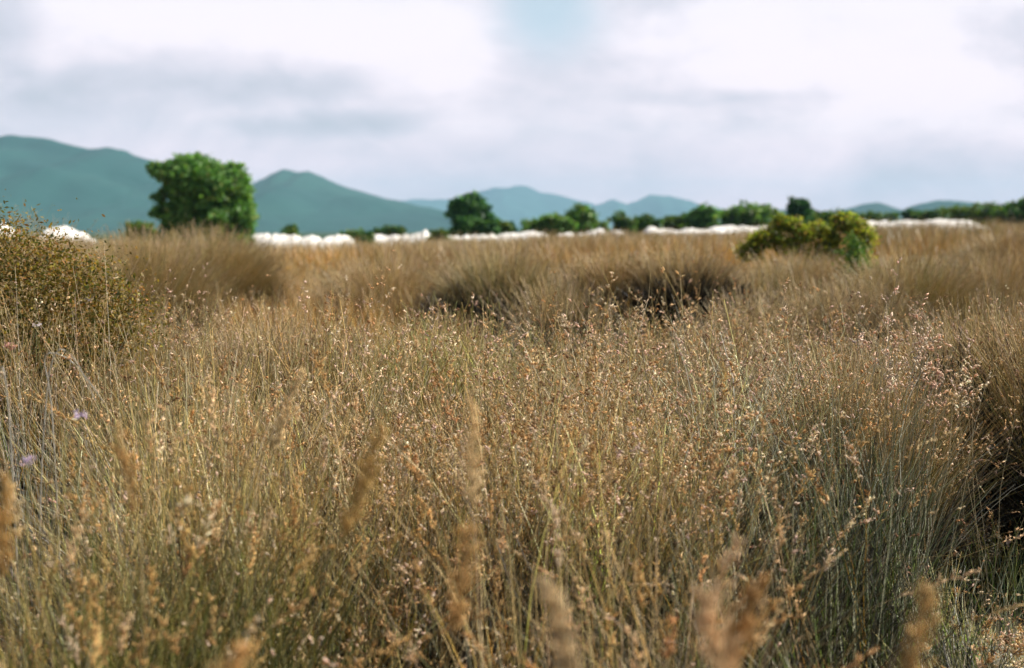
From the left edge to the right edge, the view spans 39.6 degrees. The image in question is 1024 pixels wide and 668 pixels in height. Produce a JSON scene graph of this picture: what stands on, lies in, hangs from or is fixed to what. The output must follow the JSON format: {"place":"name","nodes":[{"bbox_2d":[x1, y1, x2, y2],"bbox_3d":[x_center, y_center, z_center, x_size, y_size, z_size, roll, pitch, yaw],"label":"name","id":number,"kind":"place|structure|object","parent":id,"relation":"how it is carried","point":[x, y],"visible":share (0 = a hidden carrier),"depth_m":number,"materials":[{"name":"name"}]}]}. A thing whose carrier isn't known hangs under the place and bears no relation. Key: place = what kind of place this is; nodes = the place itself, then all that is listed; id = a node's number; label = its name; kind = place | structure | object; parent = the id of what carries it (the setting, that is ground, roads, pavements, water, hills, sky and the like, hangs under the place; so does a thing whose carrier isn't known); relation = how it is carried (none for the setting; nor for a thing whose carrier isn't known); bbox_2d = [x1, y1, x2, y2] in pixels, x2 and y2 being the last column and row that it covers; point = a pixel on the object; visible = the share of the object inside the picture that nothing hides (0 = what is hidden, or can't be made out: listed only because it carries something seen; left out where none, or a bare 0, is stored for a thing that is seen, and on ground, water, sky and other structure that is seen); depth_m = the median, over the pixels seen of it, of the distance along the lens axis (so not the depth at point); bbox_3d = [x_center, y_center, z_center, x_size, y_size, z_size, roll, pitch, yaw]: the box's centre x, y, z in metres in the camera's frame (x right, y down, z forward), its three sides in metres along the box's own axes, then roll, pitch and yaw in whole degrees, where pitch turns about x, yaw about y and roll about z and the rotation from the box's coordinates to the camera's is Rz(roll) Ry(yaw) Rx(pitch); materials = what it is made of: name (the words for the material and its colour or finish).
{"place":"outdoors","nodes":[
{"label":"outdoors","id":0,"kind":"place"},
{"bbox_2d":[0,471,20,667],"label":"grass plume","id":1,"kind":"object","parent":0,"point":[6,507],"depth_m":2.21,"materials":[{"name":"brown plant"}]},
{"bbox_2d":[0,223,98,247],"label":"sand dune","id":2,"kind":"structure","parent":0,"point":[68,229],"depth_m":29.74,"materials":[{"name":"white sand"}]},
{"bbox_2d":[107,420,145,667],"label":"grass plume","id":3,"kind":"object","parent":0,"point":[124,462],"depth_m":2.62,"materials":[{"name":"brown plant"}]},
{"bbox_2d":[0,135,308,231],"bbox_3d":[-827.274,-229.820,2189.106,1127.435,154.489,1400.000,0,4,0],"label":"mountain","id":4,"kind":"structure","parent":0,"point":[115,187],"depth_m":1888.02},
{"bbox_2d":[205,638,255,667],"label":"grass plume","id":5,"kind":"object","parent":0,"point":[241,649],"depth_m":1.51,"materials":[{"name":"beige plant"}]},
{"bbox_2d":[254,233,357,255],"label":"sand dune","id":6,"kind":"structure","parent":0,"point":[316,239],"depth_m":64.89,"materials":[{"name":"white sand"}]},
{"bbox_2d":[294,421,390,667],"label":"grass plume","id":7,"kind":"object","parent":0,"point":[346,528],"depth_m":2.13,"materials":[{"name":"brown plant"}]},
{"bbox_2d":[246,169,452,231],"bbox_3d":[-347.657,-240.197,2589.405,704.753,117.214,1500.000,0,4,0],"label":"mountain","id":8,"kind":"structure","parent":0,"point":[308,201],"depth_m":2158.85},
{"bbox_2d":[449,389,487,667],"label":"grass plume","id":9,"kind":"object","parent":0,"point":[472,444],"depth_m":2.33,"materials":[{"name":"beige plant"}]},
{"bbox_2d":[375,228,603,247],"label":"sand dune","id":10,"kind":"structure","parent":0,"point":[424,234],"depth_m":72.86,"materials":[{"name":"white sand"}]},
{"bbox_2d":[401,186,594,229],"bbox_3d":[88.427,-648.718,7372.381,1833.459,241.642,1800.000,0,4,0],"label":"mountain","id":11,"kind":"structure","parent":0,"point":[515,204],"depth_m":7164.63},
{"bbox_2d":[0,231,1023,667],"bbox_3d":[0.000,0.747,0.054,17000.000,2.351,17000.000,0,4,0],"label":"ground","id":12,"kind":"structure","parent":0,"point":[320,235],"depth_m":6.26,"materials":[{"name":"beige plant"}]},
{"bbox_2d":[4,342,17,567],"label":"thistle flower","id":13,"kind":"object","parent":12,"relation":"on","point":[7,346],"visible":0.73,"depth_m":5.82,"materials":[{"name":"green plant"}]},
{"bbox_2d":[0,366,21,659],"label":"dry stalk","id":14,"kind":"object","parent":12,"relation":"on","point":[3,372],"visible":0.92,"depth_m":3.83,"materials":[{"name":"beige plant"}]},
{"bbox_2d":[21,455,35,663],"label":"thistle flower","id":15,"kind":"object","parent":12,"relation":"on","point":[27,460],"visible":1,"depth_m":3.24,"materials":[{"name":"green plant"}]},
{"bbox_2d":[32,321,40,566],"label":"thistle flower","id":16,"kind":"object","parent":12,"relation":"on","point":[35,388],"visible":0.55,"depth_m":6.24,"materials":[{"name":"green plant"}]},
{"bbox_2d":[37,349,95,664],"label":"dry stalk","id":17,"kind":"object","parent":12,"relation":"on","point":[70,355],"visible":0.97,"depth_m":4.04,"materials":[{"name":"beige plant"}]},
{"bbox_2d":[0,198,141,331],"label":"rush tussock","id":18,"kind":"object","parent":12,"relation":"on","point":[39,227],"visible":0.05,"depth_m":12.44,"materials":[{"name":"plant"}]},
{"bbox_2d":[44,352,104,646],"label":"dry stalk","id":19,"kind":"object","parent":12,"relation":"on","point":[97,391],"visible":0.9,"depth_m":4.14,"materials":[{"name":"beige plant"}]},
{"bbox_2d":[74,409,87,651],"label":"thistle flower","id":20,"kind":"object","parent":12,"relation":"on","point":[76,415],"visible":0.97,"depth_m":3.63,"materials":[{"name":"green plant"}]},
{"bbox_2d":[85,295,91,457],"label":"thistle flower","id":21,"kind":"object","parent":12,"relation":"on","point":[88,357],"visible":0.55,"depth_m":6.62,"materials":[{"name":"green plant"}]},
{"bbox_2d":[0,189,186,521],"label":"scrubby bush","id":22,"kind":"object","parent":12,"relation":"on","point":[51,254],"visible":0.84,"depth_m":6.57,"materials":[{"name":"green plant"}]},
{"bbox_2d":[56,350,137,654],"bbox_3d":[-1.328,0.649,4.460,0.347,1.212,0.045,0,4,6],"label":"seed stalk","id":23,"kind":"object","parent":12,"relation":"on","point":[128,378],"visible":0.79,"depth_m":4.42,"materials":[{"name":"beige plant"}]},
{"bbox_2d":[0,235,241,537],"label":"rush tussock","id":24,"kind":"object","parent":12,"relation":"on","point":[14,331],"visible":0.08,"depth_m":7.56,"materials":[{"name":"plant"}]},
{"bbox_2d":[0,247,250,627],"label":"rush tussock","id":25,"kind":"object","parent":12,"relation":"on","point":[24,440],"visible":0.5,"depth_m":5.89,"materials":[{"name":"green plant"}]},
{"bbox_2d":[0,302,269,551],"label":"rush tussock","id":26,"kind":"object","parent":12,"relation":"on","point":[104,399],"visible":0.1,"depth_m":7.22,"materials":[{"name":"plant"}]},
{"bbox_2d":[124,220,156,240],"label":"shrub","id":27,"kind":"object","parent":12,"relation":"on","point":[139,226],"visible":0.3,"depth_m":59.63,"materials":[{"name":"green plant"}]},
{"bbox_2d":[34,219,262,355],"bbox_3d":[-4.449,-0.509,17.009,2.953,1.744,3.136,0,4,0],"label":"rush tussock","id":28,"kind":"object","parent":12,"relation":"on","point":[183,275],"visible":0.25,"depth_m":16.70,"materials":[{"name":"beige plant"}]},
{"bbox_2d":[145,151,260,249],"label":"broadleaf tree","id":29,"kind":"object","parent":12,"relation":"on","point":[197,187],"visible":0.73,"depth_m":55.03,"materials":[{"name":"green plant"}]},
{"bbox_2d":[138,219,318,329],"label":"rush tussock","id":30,"kind":"object","parent":12,"relation":"on","point":[257,269],"visible":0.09,"depth_m":21.60,"materials":[{"name":"beige plant"}]},
{"bbox_2d":[209,367,306,665],"bbox_3d":[-0.580,0.692,3.029,0.296,1.252,0.056,0,4,0],"label":"grass plume","id":31,"kind":"object","parent":12,"relation":"on","point":[278,439],"depth_m":3.00,"materials":[{"name":"beige plant"}]},
{"bbox_2d":[132,290,429,449],"bbox_3d":[-1.168,0.388,7.688,2.005,1.259,2.051,2,5,30],"label":"rush tussock","id":32,"kind":"object","parent":12,"relation":"on","point":[291,337],"visible":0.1,"depth_m":7.49,"materials":[{"name":"brown plant"}]},
{"bbox_2d":[280,223,303,237],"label":"shrub","id":33,"kind":"object","parent":12,"relation":"on","point":[290,229],"visible":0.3,"depth_m":71.55,"materials":[{"name":"green plant"}]},
{"bbox_2d":[298,277,333,433],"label":"seed stalk","id":34,"kind":"object","parent":12,"relation":"on","point":[308,297],"visible":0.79,"depth_m":6.84,"materials":[{"name":"beige plant"}]},
{"bbox_2d":[339,227,377,245],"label":"shrub","id":35,"kind":"object","parent":12,"relation":"on","point":[361,233],"visible":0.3,"depth_m":69.66,"materials":[{"name":"green plant"}]},
{"bbox_2d":[275,240,460,343],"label":"rush tussock","id":36,"kind":"object","parent":12,"relation":"on","point":[362,281],"visible":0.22,"depth_m":19.57,"materials":[{"name":"beige plant"}]},
{"bbox_2d":[330,299,415,445],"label":"seed stalk","id":37,"kind":"object","parent":12,"relation":"on","point":[365,346],"visible":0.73,"depth_m":6.54,"materials":[{"name":"beige plant"}]},
{"bbox_2d":[328,407,417,660],"bbox_3d":[-0.450,0.729,3.972,0.382,1.063,0.047,0,4,0],"label":"seed stalk","id":38,"kind":"object","parent":12,"relation":"on","point":[412,424],"visible":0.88,"depth_m":3.95,"materials":[{"name":"brown plant"}]},
{"bbox_2d":[372,224,406,235],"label":"shrub","id":39,"kind":"object","parent":12,"relation":"on","point":[389,230],"visible":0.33,"depth_m":83.47,"materials":[{"name":"green plant"}]},
{"bbox_2d":[425,228,451,242],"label":"shrub","id":40,"kind":"object","parent":12,"relation":"on","point":[440,232],"visible":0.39,"depth_m":69.61,"materials":[{"name":"green plant"}]},
{"bbox_2d":[403,305,492,448],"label":"seed stalk","id":41,"kind":"object","parent":12,"relation":"on","point":[452,340],"visible":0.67,"depth_m":6.33,"materials":[{"name":"beige plant"}]},
{"bbox_2d":[438,518,482,667],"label":"grass plume","id":42,"kind":"object","parent":12,"relation":"on","point":[457,614],"depth_m":2.02,"materials":[{"name":"brown plant"}]},
{"bbox_2d":[443,189,501,236],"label":"broadleaf tree","id":43,"kind":"object","parent":12,"relation":"on","point":[471,213],"visible":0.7,"depth_m":81.35,"materials":[{"name":"green plant"}]},
{"bbox_2d":[467,275,491,444],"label":"seed stalk","id":44,"kind":"object","parent":12,"relation":"on","point":[485,335],"visible":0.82,"depth_m":6.22,"materials":[{"name":"beige plant"}]},
{"bbox_2d":[384,234,584,341],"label":"rush tussock","id":45,"kind":"object","parent":12,"relation":"on","point":[477,279],"visible":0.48,"depth_m":17.72,"materials":[{"name":"beige plant"}]},
{"bbox_2d":[495,219,513,235],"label":"shrub","id":46,"kind":"object","parent":12,"relation":"on","point":[505,226],"visible":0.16,"depth_m":83.64,"materials":[{"name":"green plant"}]},
{"bbox_2d":[0,214,1023,370],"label":"meadow grass","id":47,"kind":"structure","parent":12,"relation":"on","point":[937,236],"depth_m":41.60,"materials":[{"name":"beige plant"}]},
{"bbox_2d":[509,221,518,232],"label":"shrub","id":48,"kind":"object","parent":12,"relation":"on","point":[512,223],"visible":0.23,"depth_m":87.60,"materials":[{"name":"green plant"}]},
{"bbox_2d":[523,288,531,431],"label":"seed stalk","id":49,"kind":"object","parent":12,"relation":"on","point":[529,312],"visible":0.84,"depth_m":6.09,"materials":[{"name":"beige plant"}]},
{"bbox_2d":[518,211,579,234],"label":"shrub","id":50,"kind":"object","parent":12,"relation":"on","point":[556,221],"visible":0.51,"depth_m":85.39,"materials":[{"name":"green plant"}]},
{"bbox_2d":[467,260,667,382],"bbox_3d":[0.359,0.019,11.815,2.116,1.313,2.150,0,4,0],"label":"rush tussock","id":51,"kind":"object","parent":12,"relation":"on","point":[551,310],"visible":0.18,"depth_m":11.78,"materials":[{"name":"brown plant"}]},
{"bbox_2d":[565,292,574,440],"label":"seed stalk","id":52,"kind":"object","parent":12,"relation":"on","point":[569,330],"visible":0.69,"depth_m":6.02,"materials":[{"name":"beige plant"}]},
{"bbox_2d":[553,298,613,452],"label":"seed stalk","id":53,"kind":"object","parent":12,"relation":"on","point":[589,317],"visible":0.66,"depth_m":6.41,"materials":[{"name":"beige plant"}]},
{"bbox_2d":[562,202,609,233],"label":"shrub","id":54,"kind":"object","parent":12,"relation":"on","point":[585,217],"visible":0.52,"depth_m":87.29,"materials":[{"name":"green plant"}]},
{"bbox_2d":[526,245,672,328],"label":"rush tussock","id":55,"kind":"object","parent":12,"relation":"on","point":[590,272],"visible":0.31,"depth_m":14.29,"materials":[{"name":"beige plant"}]},
{"bbox_2d":[606,210,638,233],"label":"shrub","id":56,"kind":"object","parent":12,"relation":"on","point":[622,221],"visible":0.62,"depth_m":91.34,"materials":[{"name":"green plant"}]},
{"bbox_2d":[633,213,663,233],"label":"shrub","id":57,"kind":"object","parent":12,"relation":"on","point":[646,221],"visible":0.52,"depth_m":93.26,"materials":[{"name":"green plant"}]},
{"bbox_2d":[618,308,691,496],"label":"seed stalk","id":58,"kind":"object","parent":12,"relation":"on","point":[686,310],"visible":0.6,"depth_m":6.10,"materials":[{"name":"beige plant"}]},
{"bbox_2d":[659,212,688,230],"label":"shrub","id":59,"kind":"object","parent":12,"relation":"on","point":[675,222],"visible":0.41,"depth_m":97.43,"materials":[{"name":"green plant"}]},
{"bbox_2d":[594,234,769,339],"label":"rush tussock","id":60,"kind":"object","parent":12,"relation":"on","point":[708,271],"visible":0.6,"depth_m":13.94,"materials":[{"name":"beige plant"}]},
{"bbox_2d":[680,202,721,229],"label":"shrub","id":61,"kind":"object","parent":12,"relation":"on","point":[701,216],"visible":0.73,"depth_m":95.12,"materials":[{"name":"green plant"}]},
{"bbox_2d":[682,533,745,667],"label":"grass plume","id":62,"kind":"object","parent":12,"relation":"on","point":[736,545],"depth_m":2.12,"materials":[{"name":"brown plant"}]},
{"bbox_2d":[665,311,765,473],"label":"seed stalk","id":63,"kind":"object","parent":12,"relation":"on","point":[755,376],"visible":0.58,"depth_m":6.00,"materials":[{"name":"beige plant"}]},
{"bbox_2d":[688,580,744,667],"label":"grass plume","id":64,"kind":"object","parent":12,"relation":"on","point":[707,619],"depth_m":1.67,"materials":[{"name":"beige plant"}]},
{"bbox_2d":[713,574,770,667],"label":"grass plume","id":65,"kind":"object","parent":12,"relation":"on","point":[753,596],"depth_m":1.74,"materials":[{"name":"brown plant"}]},
{"bbox_2d":[656,270,840,376],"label":"rush tussock","id":66,"kind":"object","parent":12,"relation":"on","point":[756,312],"visible":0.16,"depth_m":12.08,"materials":[{"name":"brown plant"}]},
{"bbox_2d":[716,200,783,228],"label":"shrub","id":67,"kind":"object","parent":12,"relation":"on","point":[750,214],"visible":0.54,"depth_m":96.19,"materials":[{"name":"green plant"}]},
{"bbox_2d":[717,322,836,552],"bbox_3d":[1.116,0.535,5.900,0.523,1.165,0.374,0,4,0],"label":"seed stalk","id":68,"kind":"object","parent":12,"relation":"on","point":[735,356],"visible":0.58,"depth_m":5.95,"materials":[{"name":"beige plant"}]},
{"bbox_2d":[720,243,848,325],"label":"rush tussock","id":69,"kind":"object","parent":12,"relation":"on","point":[792,267],"visible":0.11,"depth_m":18.47,"materials":[{"name":"beige plant"}]},
{"bbox_2d":[778,280,791,534],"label":"seed stalk","id":70,"kind":"object","parent":12,"relation":"on","point":[783,309],"visible":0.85,"depth_m":6.02,"materials":[{"name":"beige plant"}]},
{"bbox_2d":[785,195,814,222],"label":"tree","id":71,"kind":"object","parent":12,"relation":"on","point":[798,207],"visible":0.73,"depth_m":91.36,"materials":[{"name":"green plant"}]},
{"bbox_2d":[732,209,883,267],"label":"flowering bush","id":72,"kind":"object","parent":12,"relation":"on","point":[804,234],"visible":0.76,"depth_m":19.84,"materials":[{"name":"green plant"}]},
{"bbox_2d":[724,267,903,363],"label":"rush tussock","id":73,"kind":"object","parent":12,"relation":"on","point":[821,311],"visible":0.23,"depth_m":12.55,"materials":[{"name":"brown plant"}]},
{"bbox_2d":[806,207,855,222],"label":"shrub","id":74,"kind":"object","parent":12,"relation":"on","point":[824,215],"visible":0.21,"depth_m":97.13,"materials":[{"name":"green plant"}]},
{"bbox_2d":[764,249,901,310],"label":"rush tussock","id":75,"kind":"object","parent":12,"relation":"on","point":[829,270],"visible":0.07,"depth_m":18.05,"materials":[{"name":"beige plant"}]},
{"bbox_2d":[684,330,1023,617],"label":"rush tussock","id":76,"kind":"object","parent":12,"relation":"on","point":[943,454],"visible":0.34,"depth_m":5.78,"materials":[{"name":"plant"}]},
{"bbox_2d":[833,229,880,295],"bbox_3d":[4.178,-0.437,17.293,0.603,1.667,0.794,0,4,0],"label":"leafy sapling","id":77,"kind":"object","parent":12,"relation":"on","point":[852,246],"visible":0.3,"depth_m":17.12,"materials":[{"name":"green plant"}]},
{"bbox_2d":[778,264,950,361],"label":"rush tussock","id":78,"kind":"object","parent":12,"relation":"on","point":[879,305],"visible":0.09,"depth_m":13.04,"materials":[{"name":"brown plant"}]},
{"bbox_2d":[858,210,901,222],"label":"shrub","id":79,"kind":"object","parent":12,"relation":"on","point":[893,215],"visible":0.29,"depth_m":111.44,"materials":[{"name":"green plant"}]},
{"bbox_2d":[870,257,901,545],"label":"seed stalk","id":80,"kind":"object","parent":12,"relation":"on","point":[894,292],"visible":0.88,"depth_m":5.61,"materials":[{"name":"beige plant"}]},
{"bbox_2d":[849,291,942,627],"bbox_3d":[1.475,0.499,5.468,0.338,1.338,0.418,2,4,22],"label":"seed stalk","id":81,"kind":"object","parent":12,"relation":"on","point":[919,343],"visible":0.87,"depth_m":5.38,"materials":[{"name":"beige plant"}]},
{"bbox_2d":[785,240,1023,345],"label":"rush tussock","id":82,"kind":"object","parent":12,"relation":"on","point":[918,283],"visible":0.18,"depth_m":14.68,"materials":[{"name":"brown plant"}]},
{"bbox_2d":[898,207,919,220],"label":"shrub","id":83,"kind":"object","parent":12,"relation":"on","point":[906,214],"visible":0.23,"depth_m":109.20,"materials":[{"name":"green plant"}]},
{"bbox_2d":[798,275,1023,577],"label":"rush tussock","id":84,"kind":"object","parent":12,"relation":"on","point":[944,350],"visible":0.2,"depth_m":6.63,"materials":[{"name":"brown plant"}]},
{"bbox_2d":[888,577,943,667],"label":"grass plume","id":85,"kind":"object","parent":12,"relation":"on","point":[915,653],"depth_m":1.77,"materials":[{"name":"brown plant"}]},
{"bbox_2d":[881,332,973,606],"bbox_3d":[1.553,0.579,5.400,0.358,1.189,0.367,2,4,21],"label":"seed stalk","id":86,"kind":"object","parent":12,"relation":"on","point":[933,384],"visible":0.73,"depth_m":5.32,"materials":[{"name":"beige plant"}]},
{"bbox_2d":[910,207,951,220],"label":"shrub","id":87,"kind":"object","parent":12,"relation":"on","point":[928,215],"visible":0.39,"depth_m":107.53,"materials":[{"name":"green plant"}]},
{"bbox_2d":[871,283,1023,584],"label":"rush tussock","id":88,"kind":"object","parent":12,"relation":"on","point":[1018,368],"visible":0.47,"depth_m":6.17,"materials":[{"name":"brown plant"}]},
{"bbox_2d":[932,371,990,628],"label":"seed stalk","id":89,"kind":"object","parent":12,"relation":"on","point":[985,385],"visible":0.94,"depth_m":5.24,"materials":[{"name":"beige plant"}]},
{"bbox_2d":[901,235,1023,331],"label":"rush tussock","id":90,"kind":"object","parent":12,"relation":"on","point":[1015,274],"visible":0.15,"depth_m":16.68,"materials":[{"name":"beige plant"}]},
{"bbox_2d":[940,201,1007,225],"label":"shrub","id":91,"kind":"object","parent":12,"relation":"on","point":[963,212],"visible":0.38,"depth_m":95.45,"materials":[{"name":"green plant"}]},
{"bbox_2d":[929,360,1023,620],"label":"seed stalk","id":92,"kind":"object","parent":12,"relation":"on","point":[971,393],"visible":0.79,"depth_m":5.60,"materials":[{"name":"beige plant"}]},
{"bbox_2d":[934,227,1023,279],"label":"rush tussock","id":93,"kind":"object","parent":12,"relation":"on","point":[990,241],"visible":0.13,"depth_m":33.64,"materials":[{"name":"beige plant"}]},
{"bbox_2d":[987,197,1023,227],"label":"shrub","id":94,"kind":"object","parent":12,"relation":"on","point":[1013,208],"visible":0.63,"depth_m":91.32,"materials":[{"name":"green plant"}]},
{"bbox_2d":[0,0,1023,211],"label":"sky","id":95,"kind":"structure","parent":0,"point":[843,104],"materials":[{"name":"white"}]},
{"bbox_2d":[531,575,593,667],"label":"grass plume","id":96,"kind":"object","parent":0,"point":[548,595],"depth_m":1.81,"materials":[{"name":"beige plant"}]},
{"bbox_2d":[589,195,722,229],"bbox_3d":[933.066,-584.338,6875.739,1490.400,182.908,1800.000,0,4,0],"label":"mountain","id":97,"kind":"structure","parent":0,"point":[658,206],"depth_m":6561.27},
{"bbox_2d":[608,225,765,240],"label":"sand dune","id":98,"kind":"structure","parent":0,"point":[724,229],"depth_m":79.30,"materials":[{"name":"white sand"}]},
{"bbox_2d":[718,202,901,225],"bbox_3d":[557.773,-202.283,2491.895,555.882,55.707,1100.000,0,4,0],"label":"mountain","id":99,"kind":"structure","parent":0,"point":[876,207],"depth_m":2401.97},
{"bbox_2d":[866,219,989,232],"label":"sand dune","id":100,"kind":"structure","parent":0,"point":[928,222],"depth_m":86.43,"materials":[{"name":"white sand"}]},
{"bbox_2d":[893,200,982,220],"bbox_3d":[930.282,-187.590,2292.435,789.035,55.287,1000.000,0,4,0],"label":"mountain","id":101,"kind":"structure","parent":0,"point":[933,205],"depth_m":2220.53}
]}

